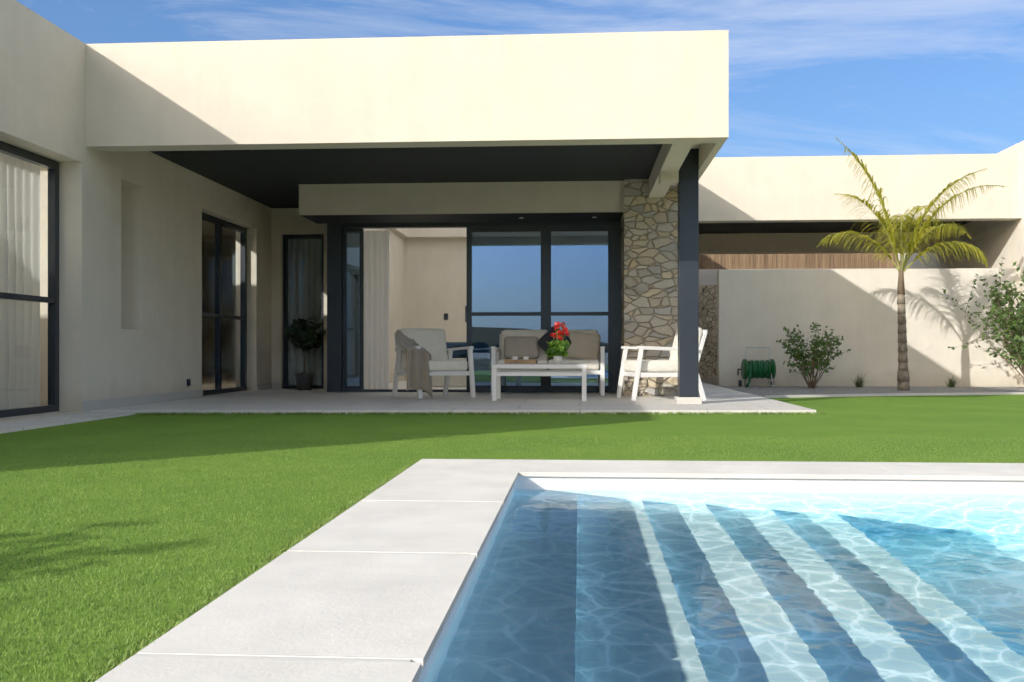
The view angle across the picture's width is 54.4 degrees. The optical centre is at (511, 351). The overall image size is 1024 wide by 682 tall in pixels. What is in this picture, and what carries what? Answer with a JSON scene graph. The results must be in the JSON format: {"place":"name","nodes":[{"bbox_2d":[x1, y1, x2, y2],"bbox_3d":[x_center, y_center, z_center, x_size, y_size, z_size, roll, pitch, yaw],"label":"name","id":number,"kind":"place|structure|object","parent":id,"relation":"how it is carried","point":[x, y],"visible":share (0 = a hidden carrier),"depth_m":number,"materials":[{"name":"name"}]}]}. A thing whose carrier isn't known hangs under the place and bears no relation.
{"place":"outdoors","nodes":[
{"label":"outdoors","id":0,"kind":"place"},
{"bbox_2d":[0,382,815,433],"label":"terrace paving","id":1,"kind":"structure","parent":0,"point":[720,399],"depth_m":10.36,"materials":[{"name":"concrete"}]},
{"bbox_2d":[82,379,326,412],"bbox_3d":[-3.414,0.455,8.902,1.140,0.270,11.800,0,0,4],"label":"wall skirting","id":2,"kind":"object","parent":1,"relation":"on","point":[87,406],"depth_m":10.60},
{"bbox_2d":[284,318,325,389],"bbox_3d":[-2.957,0.028,14.233,0.602,1.045,0.576,0,0,4],"label":"potted tree","id":3,"kind":"object","parent":1,"relation":"on","point":[305,335],"visible":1,"depth_m":14.13,"materials":[{"name":"green plant"}]},
{"bbox_2d":[392,328,475,398],"bbox_3d":[-0.970,0.132,12.164,0.745,0.846,0.892,0,0,-28],"label":"armchair","id":4,"kind":"object","parent":1,"relation":"on","point":[431,341],"visible":0.84,"depth_m":12.26,"materials":[{"name":"white fabric"}]},
{"bbox_2d":[396,330,432,396],"bbox_3d":[-1.195,0.132,12.074,0.412,0.808,1.492,0,0,-10],"label":"throw blanket","id":5,"kind":"object","parent":4,"relation":"on","point":[417,370],"visible":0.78,"depth_m":11.64,"materials":[{"name":"fabric"}]},
{"bbox_2d":[492,356,586,400],"bbox_3d":[0.322,0.300,11.364,1.060,0.500,0.600,0,0,4],"label":"coffee table","id":6,"kind":"object","parent":1,"relation":"on","point":[525,362],"visible":1,"depth_m":11.10,"materials":[{"name":"white metal"}]},
{"bbox_2d":[546,322,569,357],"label":"potted flowers","id":7,"kind":"object","parent":6,"relation":"on","point":[557,347],"visible":1,"depth_m":11.33,"materials":[{"name":"green plant"}]},
{"bbox_2d":[491,327,604,395],"bbox_3d":[0.474,0.108,12.862,1.425,0.895,0.892,0,0,4],"label":"sofa","id":8,"kind":"object","parent":1,"relation":"on","point":[585,348],"visible":0.78,"depth_m":12.93,"materials":[{"name":"beige fabric"}]},
{"bbox_2d":[621,179,677,395],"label":"stone pier","id":9,"kind":"structure","parent":1,"relation":"on","point":[649,271],"depth_m":12.31,"materials":[{"name":"beige stone"}]},
{"bbox_2d":[616,327,706,400],"bbox_3d":[1.730,0.132,11.534,0.892,0.846,0.745,0,0,-8],"label":"armchair","id":10,"kind":"object","parent":1,"relation":"on","point":[638,368],"visible":0.59,"depth_m":11.24,"materials":[{"name":"white metal"}]},
{"bbox_2d":[675,148,701,403],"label":"porch column","id":11,"kind":"structure","parent":1,"relation":"on","point":[688,287],"depth_m":10.49,"materials":[{"name":"metal"}]},
{"bbox_2d":[389,381,465,388],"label":"room floor","id":12,"kind":"structure","parent":0,"point":[402,384],"depth_m":15.17,"materials":[{"name":"tile"}]},
{"bbox_2d":[364,230,388,388],"bbox_3d":[-1.893,-0.575,13.730,0.400,2.190,0.060,0,0,1],"label":"curtain","id":13,"kind":"object","parent":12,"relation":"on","point":[376,309],"visible":0.93,"depth_m":13.73,"materials":[{"name":"white fabric"}]},
{"bbox_2d":[0,386,1023,681],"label":"lawn","id":14,"kind":"structure","parent":0,"point":[946,420],"depth_m":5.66,"materials":[{"name":"green plant"}]},
{"bbox_2d":[0,0,728,422],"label":"house shell","id":15,"kind":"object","parent":14,"relation":"on","point":[100,122],"visible":0.62,"depth_m":9.19,"materials":[{"name":"paint"}]},
{"bbox_2d":[0,153,39,409],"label":"curtain","id":16,"kind":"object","parent":15,"relation":"attached to","point":[19,274],"depth_m":8.80,"materials":[{"name":"white fabric"}]},
{"bbox_2d":[288,239,320,384],"bbox_3d":[-3.096,-0.600,15.055,0.680,2.260,0.037,0,0,4],"label":"curtain","id":17,"kind":"object","parent":15,"relation":"attached to","point":[304,279],"visible":0.54,"depth_m":15.06,"materials":[{"name":"grey fabric"}]},
{"bbox_2d":[0,141,620,417],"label":"windows and doors","id":18,"kind":"structure","parent":15,"relation":"in","point":[533,275],"depth_m":13.45,"materials":[{"name":"black metal"}]},
{"bbox_2d":[150,144,661,223],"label":"porch soffit panels","id":19,"kind":"object","parent":15,"relation":"on","point":[272,178],"visible":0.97,"depth_m":11.61,"materials":[{"name":"black paint"}]},
{"bbox_2d":[721,386,1023,397],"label":"gravel bed","id":20,"kind":"object","parent":14,"relation":"on","point":[801,391],"visible":0.95,"depth_m":14.55,"materials":[{"name":"white gravel"}]},
{"bbox_2d":[737,347,775,386],"bbox_3d":[4.038,0.256,16.444,0.664,0.676,0.409,0,0,-4],"label":"hose reel cart","id":21,"kind":"object","parent":20,"relation":"on","point":[752,369],"visible":1,"depth_m":16.38,"materials":[{"name":"green plastic"}]},
{"bbox_2d":[776,322,850,387],"bbox_3d":[4.840,0.067,15.843,1.145,1.062,1.154,0,0,4],"label":"shrub","id":22,"kind":"object","parent":20,"relation":"on","point":[816,354],"visible":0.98,"depth_m":15.82,"materials":[{"name":"green plant"}]},
{"bbox_2d":[851,373,865,386],"bbox_3d":[5.643,0.451,16.205,0.389,0.278,0.343,0,0,4],"label":"grass tuft","id":23,"kind":"object","parent":20,"relation":"on","point":[860,383],"visible":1,"depth_m":16.21,"materials":[{"name":"green plant"}]},
{"bbox_2d":[817,137,1003,390],"bbox_3d":[6.008,-1.335,14.902,2.698,3.855,2.126,0,0,-19],"label":"queen palm","id":24,"kind":"object","parent":20,"relation":"on","point":[903,380],"visible":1,"depth_m":14.88,"materials":[{"name":"green plant"}]},
{"bbox_2d":[943,376,960,386],"bbox_3d":[7.191,0.480,16.254,0.329,0.221,0.364,0,0,-24],"label":"grass tuft","id":25,"kind":"object","parent":20,"relation":"on","point":[951,382],"visible":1,"depth_m":16.24,"materials":[{"name":"green plant"}]},
{"bbox_2d":[939,257,1023,378],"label":"shrub","id":26,"kind":"object","parent":20,"relation":"on","point":[1013,330],"visible":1,"depth_m":15.23,"materials":[{"name":"green plant"}]},
{"bbox_2d":[16,0,1023,156],"label":"sky","id":27,"kind":"structure","parent":0,"point":[877,77],"materials":[{"name":"blue"}]},
{"bbox_2d":[95,459,1023,681],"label":"pool deck","id":28,"kind":"structure","parent":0,"point":[369,588],"depth_m":2.51,"materials":[{"name":"concrete"}]},
{"bbox_2d":[700,378,716,385],"bbox_3d":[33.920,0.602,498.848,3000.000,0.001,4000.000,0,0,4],"label":"baseboard","id":29,"kind":"structure","parent":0,"point":[712,381],"depth_m":20.79,"materials":[{"name":"grey stone"}]},
{"bbox_2d":[699,253,897,377],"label":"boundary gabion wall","id":30,"kind":"structure","parent":29,"relation":"on","point":[710,265],"depth_m":23.05,"materials":[{"name":"stone"}]},
{"bbox_2d":[417,476,1023,681],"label":"pool basin","id":31,"kind":"object","parent":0,"point":[784,485],"depth_m":4.66,"materials":[{"name":"tile"}]},
{"bbox_2d":[424,489,1023,681],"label":"pool water","id":32,"kind":"structure","parent":31,"relation":"in","point":[636,586],"depth_m":2.74,"materials":[{"name":"blue liquid"}]},
{"bbox_2d":[717,141,1023,386],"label":"garden wall","id":33,"kind":"structure","parent":0,"point":[856,309],"depth_m":16.75,"materials":[{"name":"paint"}]},
{"bbox_2d":[699,153,1021,253],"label":"carport roof","id":34,"kind":"structure","parent":33,"relation":"attached to","point":[769,189],"depth_m":16.69,"materials":[{"name":"beige paint"}]},
{"bbox_2d":[699,221,971,233],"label":"carport soffit","id":35,"kind":"structure","parent":34,"relation":"attached to","point":[780,227],"depth_m":19.45,"materials":[{"name":"paint"}]}
]}

